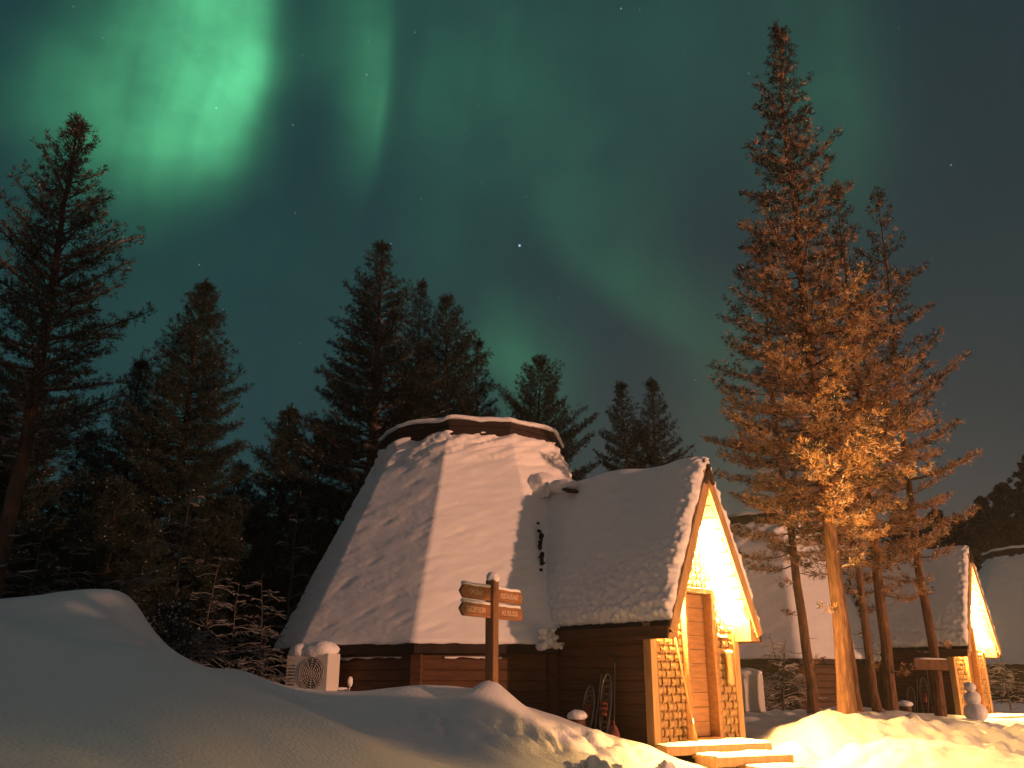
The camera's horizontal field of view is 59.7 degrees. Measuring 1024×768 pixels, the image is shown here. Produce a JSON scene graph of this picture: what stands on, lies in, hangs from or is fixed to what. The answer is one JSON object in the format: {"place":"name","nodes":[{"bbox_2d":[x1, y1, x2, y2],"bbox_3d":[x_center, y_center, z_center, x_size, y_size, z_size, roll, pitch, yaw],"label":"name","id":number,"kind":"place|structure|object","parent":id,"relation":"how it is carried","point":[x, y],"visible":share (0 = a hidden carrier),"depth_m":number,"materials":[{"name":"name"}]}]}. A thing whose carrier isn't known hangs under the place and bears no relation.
{"place":"outdoors","nodes":[
{"label":"outdoors","id":0,"kind":"place"},
{"bbox_2d":[0,589,1023,767],"bbox_3d":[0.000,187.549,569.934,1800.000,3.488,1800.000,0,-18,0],"label":"snow ground","id":1,"kind":"structure","parent":0,"point":[99,678],"depth_m":8.48,"materials":[{"name":"white snow"}]},
{"bbox_2d":[0,429,60,598],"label":"spruce tree","id":2,"kind":"object","parent":1,"relation":"on","point":[20,541],"visible":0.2,"depth_m":15.19,"materials":[{"name":"green plant"}]},
{"bbox_2d":[3,513,63,595],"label":"sapling","id":3,"kind":"object","parent":1,"relation":"on","point":[17,575],"visible":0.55,"depth_m":12.42,"materials":[{"name":"plant"}]},
{"bbox_2d":[0,362,88,597],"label":"spruce tree","id":4,"kind":"object","parent":1,"relation":"on","point":[46,498],"visible":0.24,"depth_m":16.29,"materials":[{"name":"green plant"}]},
{"bbox_2d":[31,546,96,595],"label":"sapling","id":5,"kind":"object","parent":1,"relation":"on","point":[60,580],"visible":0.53,"depth_m":12.60,"materials":[{"name":"plant"}]},
{"bbox_2d":[31,423,109,593],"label":"spruce tree","id":6,"kind":"object","parent":1,"relation":"on","point":[90,433],"visible":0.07,"depth_m":18.58,"materials":[{"name":"green plant"}]},
{"bbox_2d":[0,112,156,598],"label":"pine tree","id":7,"kind":"object","parent":1,"relation":"on","point":[28,443],"visible":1,"depth_m":12.70,"materials":[{"name":"green plant"}]},
{"bbox_2d":[33,352,169,593],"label":"spruce tree","id":8,"kind":"object","parent":1,"relation":"on","point":[139,365],"visible":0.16,"depth_m":17.69,"materials":[{"name":"green plant"}]},
{"bbox_2d":[9,476,204,648],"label":"spruce tree","id":9,"kind":"object","parent":1,"relation":"on","point":[93,560],"visible":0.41,"depth_m":14.69,"materials":[{"name":"green plant"}]},
{"bbox_2d":[82,277,261,667],"bbox_3d":[-6.392,1.599,17.128,3.444,8.075,3.471,0,-18,0],"label":"spruce tree","id":10,"kind":"object","parent":1,"relation":"on","point":[153,476],"visible":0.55,"depth_m":16.91,"materials":[{"name":"green plant"}]},
{"bbox_2d":[145,586,200,661],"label":"spruce tree","id":11,"kind":"object","parent":1,"relation":"on","point":[171,612],"visible":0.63,"depth_m":12.12,"materials":[{"name":"green plant"}]},
{"bbox_2d":[131,483,240,641],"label":"sapling","id":12,"kind":"object","parent":1,"relation":"on","point":[180,559],"visible":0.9,"depth_m":12.91,"materials":[{"name":"plant"}]},
{"bbox_2d":[165,617,244,667],"bbox_3d":[-4.343,3.571,11.932,1.610,0.892,1.674,10,-21,-27],"label":"bush","id":13,"kind":"object","parent":1,"relation":"on","point":[202,635],"visible":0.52,"depth_m":12.14,"materials":[{"name":"brown plant"}]},
{"bbox_2d":[145,489,284,682],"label":"spruce tree","id":14,"kind":"object","parent":1,"relation":"on","point":[237,552],"visible":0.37,"depth_m":15.96,"materials":[{"name":"green plant"}]},
{"bbox_2d":[186,556,248,664],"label":"sapling","id":15,"kind":"object","parent":1,"relation":"on","point":[219,604],"visible":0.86,"depth_m":13.04,"materials":[{"name":"plant"}]},
{"bbox_2d":[193,582,268,668],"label":"sapling","id":16,"kind":"object","parent":1,"relation":"on","point":[233,634],"visible":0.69,"depth_m":13.41,"materials":[{"name":"brown plant"}]},
{"bbox_2d":[207,459,290,654],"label":"spruce tree","id":17,"kind":"object","parent":1,"relation":"on","point":[240,484],"visible":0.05,"depth_m":21.11,"materials":[{"name":"green plant"}]},
{"bbox_2d":[215,577,288,674],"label":"sapling","id":18,"kind":"object","parent":1,"relation":"on","point":[266,613],"visible":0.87,"depth_m":14.36,"materials":[{"name":"brown plant"}]},
{"bbox_2d":[225,625,304,684],"bbox_3d":[-3.516,4.026,13.041,1.311,1.068,1.086,0,-18,0],"label":"bush","id":19,"kind":"object","parent":1,"relation":"on","point":[261,665],"visible":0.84,"depth_m":12.98,"materials":[{"name":"brown plant"}]},
{"bbox_2d":[216,402,331,678],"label":"spruce tree","id":20,"kind":"object","parent":1,"relation":"on","point":[278,554],"visible":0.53,"depth_m":19.13,"materials":[{"name":"green plant"}]},
{"bbox_2d":[252,492,316,684],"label":"sapling","id":21,"kind":"object","parent":1,"relation":"on","point":[289,598],"visible":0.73,"depth_m":15.94,"materials":[{"name":"plant"}]},
{"bbox_2d":[265,431,342,674],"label":"spruce tree","id":22,"kind":"object","parent":1,"relation":"on","point":[330,484],"visible":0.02,"depth_m":22.81,"materials":[{"name":"green plant"}]},
{"bbox_2d":[285,640,339,690],"bbox_3d":[-2.966,4.410,13.243,0.858,1.152,0.403,-8,-20,24],"label":"heat pump","id":23,"kind":"object","parent":1,"relation":"on","point":[315,666],"visible":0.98,"depth_m":13.15,"materials":[{"name":"paint"}]},
{"bbox_2d":[250,239,456,616],"bbox_3d":[-3.363,1.401,21.104,5.483,11.026,5.429,0,-18,0],"label":"pine tree","id":24,"kind":"object","parent":1,"relation":"on","point":[339,506],"visible":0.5,"depth_m":20.96,"materials":[{"name":"green plant"}]},
{"bbox_2d":[341,277,456,491],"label":"spruce tree","id":25,"kind":"object","parent":1,"relation":"on","point":[422,286],"visible":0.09,"depth_m":26.44,"materials":[{"name":"green plant"}]},
{"bbox_2d":[398,291,496,417],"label":"spruce tree","id":26,"kind":"object","parent":1,"relation":"on","point":[460,349],"visible":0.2,"depth_m":25.71,"materials":[{"name":"green plant"}]},
{"bbox_2d":[460,351,478,412],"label":"spruce tree","id":27,"kind":"object","parent":1,"relation":"on","point":[468,376],"visible":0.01,"depth_m":28.60,"materials":[{"name":"green plant"}]},
{"bbox_2d":[457,337,501,416],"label":"spruce tree","id":28,"kind":"object","parent":1,"relation":"on","point":[478,344],"visible":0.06,"depth_m":27.32,"materials":[{"name":"green plant"}]},
{"bbox_2d":[458,572,522,682],"bbox_3d":[-0.227,2.903,10.098,0.156,1.532,1.360,-10,-21,28],"label":"signpost","id":29,"kind":"object","parent":1,"relation":"on","point":[491,610],"visible":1,"depth_m":10.09,"materials":[{"name":"brown wood"}]},
{"bbox_2d":[274,415,762,758],"bbox_3d":[-0.065,3.605,15.567,6.893,5.943,8.609,16,-24,-40],"label":"tepee cabin","id":30,"kind":"object","parent":1,"relation":"on","point":[636,571],"visible":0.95,"depth_m":13.22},
{"bbox_2d":[337,676,352,690],"bbox_3d":[-2.498,4.508,13.277,0.291,0.291,0.362,0,-18,0],"label":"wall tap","id":31,"kind":"object","parent":30,"relation":"attached to","point":[350,681],"depth_m":13.13,"materials":[{"name":"metal"}]},
{"bbox_2d":[687,594,710,736],"bbox_3d":[2.586,3.944,12.599,0.580,1.950,0.112,16,-24,-40],"label":"door","id":32,"kind":"structure","parent":30,"relation":"in","point":[701,711],"depth_m":12.65,"materials":[{"name":"brown wood"}]},
{"bbox_2d":[724,650,734,684],"bbox_3d":[3.149,4.100,12.884,0.132,0.483,0.142,0,-18,0],"label":"wall lamp","id":33,"kind":"object","parent":30,"relation":"attached to","point":[729,667],"depth_m":12.85,"materials":[{"name":"yellow glass"}]},
{"bbox_2d":[484,354,598,480],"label":"spruce tree","id":34,"kind":"object","parent":1,"relation":"on","point":[568,435],"visible":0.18,"depth_m":25.65,"materials":[{"name":"green plant"}]},
{"bbox_2d":[564,760,582,767],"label":"snow lump","id":35,"kind":"object","parent":1,"relation":"on","point":[569,764],"visible":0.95,"depth_m":9.11,"materials":[{"name":"white snow"}]},
{"bbox_2d":[567,709,586,725],"bbox_3d":[0.872,4.572,11.916,0.272,0.413,0.265,0,-18,0],"label":"snowy stump","id":36,"kind":"object","parent":1,"relation":"on","point":[578,716],"visible":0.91,"depth_m":11.86,"materials":[{"name":"white snow"}]},
{"bbox_2d":[582,685,594,727],"bbox_3d":[1.041,4.503,12.274,0.172,0.670,0.214,16,-24,-40],"label":"snowshoe","id":37,"kind":"object","parent":1,"relation":"on","point":[587,708],"visible":0.71,"depth_m":12.27,"materials":[{"name":"metal"}]},
{"bbox_2d":[579,754,612,767],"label":"snow lump","id":38,"kind":"object","parent":1,"relation":"on","point":[593,761],"visible":1,"depth_m":9.07,"materials":[{"name":"white snow"}]},
{"bbox_2d":[595,667,602,728],"bbox_3d":[1.170,4.377,12.259,0.221,0.924,0.088,15,-23,-37],"label":"ski pole","id":39,"kind":"object","parent":1,"relation":"on","point":[601,673],"visible":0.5,"depth_m":12.29,"materials":[{"name":"metal"}]},
{"bbox_2d":[599,673,611,732],"bbox_3d":[1.256,4.380,12.065,0.187,0.888,0.214,16,-24,-40],"label":"snowshoe","id":40,"kind":"object","parent":1,"relation":"on","point":[604,708],"visible":0.88,"depth_m":12.05,"materials":[{"name":"metal"}]},
{"bbox_2d":[607,721,619,736],"bbox_3d":[1.343,4.612,11.785,0.136,0.304,0.186,7,-19,-19],"label":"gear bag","id":41,"kind":"object","parent":1,"relation":"on","point":[613,729],"visible":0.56,"depth_m":11.75,"materials":[{"name":"red fabric"}]},
{"bbox_2d":[614,654,615,722],"bbox_3d":[1.375,4.241,12.062,0.088,1.124,0.234,-4,-19,12],"label":"ski pole","id":42,"kind":"object","parent":1,"relation":"on","point":[614,683],"visible":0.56,"depth_m":12.16,"materials":[{"name":"metal"}]},
{"bbox_2d":[611,764,624,767],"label":"snow lump","id":43,"kind":"object","parent":1,"relation":"on","point":[617,766],"visible":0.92,"depth_m":9.13,"materials":[{"name":"white snow"}]},
{"bbox_2d":[578,381,668,480],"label":"spruce tree","id":44,"kind":"object","parent":1,"relation":"on","point":[627,448],"visible":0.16,"depth_m":26.50,"materials":[{"name":"green plant"}]},
{"bbox_2d":[623,376,695,468],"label":"spruce tree","id":45,"kind":"object","parent":1,"relation":"on","point":[653,388],"visible":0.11,"depth_m":26.94,"materials":[{"name":"green plant"}]},
{"bbox_2d":[655,759,675,767],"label":"snow lump","id":46,"kind":"object","parent":1,"relation":"on","point":[664,763],"visible":1,"depth_m":9.73,"materials":[{"name":"white snow"}]},
{"bbox_2d":[657,737,804,767],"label":"porch steps","id":47,"kind":"structure","parent":1,"relation":"on","point":[739,752],"depth_m":11.42,"materials":[{"name":"brown wood"}]},
{"bbox_2d":[674,637,697,741],"bbox_3d":[2.351,4.067,12.065,0.256,1.433,0.200,0,-18,0],"label":"broom","id":48,"kind":"object","parent":47,"relation":"on","point":[692,722],"visible":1,"depth_m":12.03,"materials":[{"name":"brown wood"}]},
{"bbox_2d":[741,668,765,711],"bbox_3d":[4.421,5.708,16.650,0.513,0.777,0.468,4,-19,-11],"label":"snowy box","id":49,"kind":"object","parent":1,"relation":"on","point":[753,690],"visible":0.81,"depth_m":16.48,"materials":[{"name":"paint"}]},
{"bbox_2d":[760,669,794,710],"bbox_3d":[5.180,6.469,18.437,1.451,1.140,1.292,0,-18,0],"label":"bush","id":50,"kind":"object","parent":1,"relation":"on","point":[767,694],"visible":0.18,"depth_m":18.39,"materials":[{"name":"plant"}]},
{"bbox_2d":[700,228,868,713],"bbox_3d":[5.229,1.343,17.144,3.022,9.651,3.256,0,-18,0],"label":"pine tree","id":51,"kind":"object","parent":1,"relation":"on","point":[809,661],"visible":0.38,"depth_m":16.82,"materials":[{"name":"green plant"}]},
{"bbox_2d":[758,634,833,710],"bbox_3d":[5.570,5.896,18.099,1.532,1.631,1.558,10,-21,-28],"label":"bush","id":52,"kind":"object","parent":1,"relation":"on","point":[780,682],"visible":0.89,"depth_m":17.99,"materials":[{"name":"brown plant"}]},
{"bbox_2d":[761,310,890,711],"bbox_3d":[5.620,2.091,15.869,2.017,7.377,1.921,0,-18,0],"label":"pine tree","id":53,"kind":"object","parent":1,"relation":"on","point":[805,543],"visible":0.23,"depth_m":15.54,"materials":[{"name":"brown plant"}]},
{"bbox_2d":[716,19,942,713],"bbox_3d":[5.059,-0.970,15.195,3.651,12.718,3.178,-12,-22,33],"label":"pine tree","id":54,"kind":"object","parent":1,"relation":"on","point":[821,455],"visible":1,"depth_m":14.66,"materials":[{"name":"green plant"}]},
{"bbox_2d":[788,285,900,712],"bbox_3d":[6.153,1.847,16.517,1.822,8.278,1.959,0,-18,0],"label":"pine tree","id":55,"kind":"object","parent":1,"relation":"on","point":[875,701],"visible":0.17,"depth_m":15.81,"materials":[{"name":"brown plant"}]},
{"bbox_2d":[727,510,1001,715],"bbox_3d":[8.149,6.468,24.157,6.854,5.945,8.615,17,-25,-42],"label":"tepee cabin","id":56,"kind":"object","parent":1,"relation":"on","point":[960,611],"visible":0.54,"depth_m":21.70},
{"bbox_2d":[968,656,975,690],"bbox_3d":[10.889,6.833,21.265,0.580,1.950,0.112,17,-25,-42],"label":"door","id":57,"kind":"structure","parent":56,"relation":"in","point":[969,658],"depth_m":21.42,"materials":[{"name":"brown wood"}]},
{"bbox_2d":[798,179,942,710],"bbox_3d":[6.662,0.726,17.108,2.409,10.808,2.593,8,-20,-24],"label":"pine tree","id":58,"kind":"object","parent":1,"relation":"on","point":[881,589],"visible":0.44,"depth_m":16.39,"materials":[{"name":"green plant"}]},
{"bbox_2d":[879,513,911,551],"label":"spruce tree","id":59,"kind":"object","parent":1,"relation":"on","point":[900,536],"visible":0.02,"depth_m":46.53,"materials":[{"name":"green plant"}]},
{"bbox_2d":[898,700,912,711],"bbox_3d":[8.505,7.053,19.259,0.322,0.413,0.314,0,-18,0],"label":"snowy stump","id":60,"kind":"object","parent":1,"relation":"on","point":[904,705],"visible":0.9,"depth_m":19.18,"materials":[{"name":"white snow"}]},
{"bbox_2d":[837,185,982,716],"bbox_3d":[7.656,0.867,17.755,2.776,11.118,2.724,0,-18,0],"label":"pine tree","id":61,"kind":"object","parent":1,"relation":"on","point":[940,709],"visible":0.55,"depth_m":17.50,"materials":[{"name":"green plant"}]},
{"bbox_2d":[913,658,948,670],"bbox_3d":[7.634,5.102,16.239,0.594,0.227,0.040,-3,-18,8],"label":"trunk board","id":62,"kind":"object","parent":61,"relation":"attached to","point":[930,663],"visible":1,"depth_m":16.23,"materials":[{"name":"brown wood"}]},
{"bbox_2d":[907,687,915,712],"bbox_3d":[9.347,7.442,20.875,0.172,0.670,0.214,17,-25,-42],"label":"snowshoe","id":63,"kind":"object","parent":1,"relation":"on","point":[910,698],"visible":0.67,"depth_m":20.89,"materials":[{"name":"metal"}]},
{"bbox_2d":[916,675,917,712],"bbox_3d":[9.477,7.294,20.871,0.222,0.924,0.088,15,-24,-39],"label":"ski pole","id":64,"kind":"object","parent":1,"relation":"on","point":[917,692],"visible":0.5,"depth_m":20.89,"materials":[{"name":"metal"}]},
{"bbox_2d":[919,678,928,712],"bbox_3d":[9.570,7.279,20.687,0.187,0.888,0.214,17,-25,-42],"label":"snowshoe","id":65,"kind":"object","parent":1,"relation":"on","point":[924,697],"visible":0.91,"depth_m":20.68,"materials":[{"name":"metal"}]},
{"bbox_2d":[907,507,978,559],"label":"spruce tree","id":66,"kind":"object","parent":1,"relation":"on","point":[956,537],"visible":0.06,"depth_m":45.40,"materials":[{"name":"green plant"}]},
{"bbox_2d":[949,516,969,545],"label":"spruce tree","id":67,"kind":"object","parent":1,"relation":"on","point":[960,524],"visible":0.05,"depth_m":47.78,"materials":[{"name":"green plant"}]},
{"bbox_2d":[963,682,987,720],"bbox_3d":[8.986,6.183,17.335,0.415,0.753,0.418,0,-18,0],"label":"snowman","id":68,"kind":"object","parent":1,"relation":"on","point":[975,708],"visible":0.92,"depth_m":17.22,"materials":[{"name":"white snow"}]},
{"bbox_2d":[958,495,1018,574],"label":"spruce tree","id":69,"kind":"object","parent":1,"relation":"on","point":[976,529],"visible":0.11,"depth_m":44.73,"materials":[{"name":"green plant"}]},
{"bbox_2d":[966,482,1023,562],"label":"spruce tree","id":70,"kind":"object","parent":1,"relation":"on","point":[1002,497],"visible":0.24,"depth_m":43.73,"materials":[{"name":"green plant"}]},
{"bbox_2d":[978,545,1023,702],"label":"tepee cabin","id":71,"kind":"object","parent":1,"relation":"on","point":[1001,574],"visible":0.5,"depth_m":29.69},
{"bbox_2d":[987,658,1023,711],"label":"bush","id":72,"kind":"object","parent":1,"relation":"on","point":[1005,686],"visible":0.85,"depth_m":23.72,"materials":[{"name":"brown plant"}]},
{"bbox_2d":[987,713,1023,718],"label":"porch steps","id":73,"kind":"structure","parent":1,"relation":"on","point":[1004,715],"depth_m":20.74,"materials":[{"name":"brown wood"}]},
{"bbox_2d":[1006,455,1023,543],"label":"spruce tree","id":74,"kind":"object","parent":1,"relation":"on","point":[1019,485],"visible":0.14,"depth_m":46.66,"materials":[{"name":"green plant"}]},
{"bbox_2d":[0,0,1023,609],"label":"sky","id":75,"kind":"structure","parent":0,"point":[573,173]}
]}

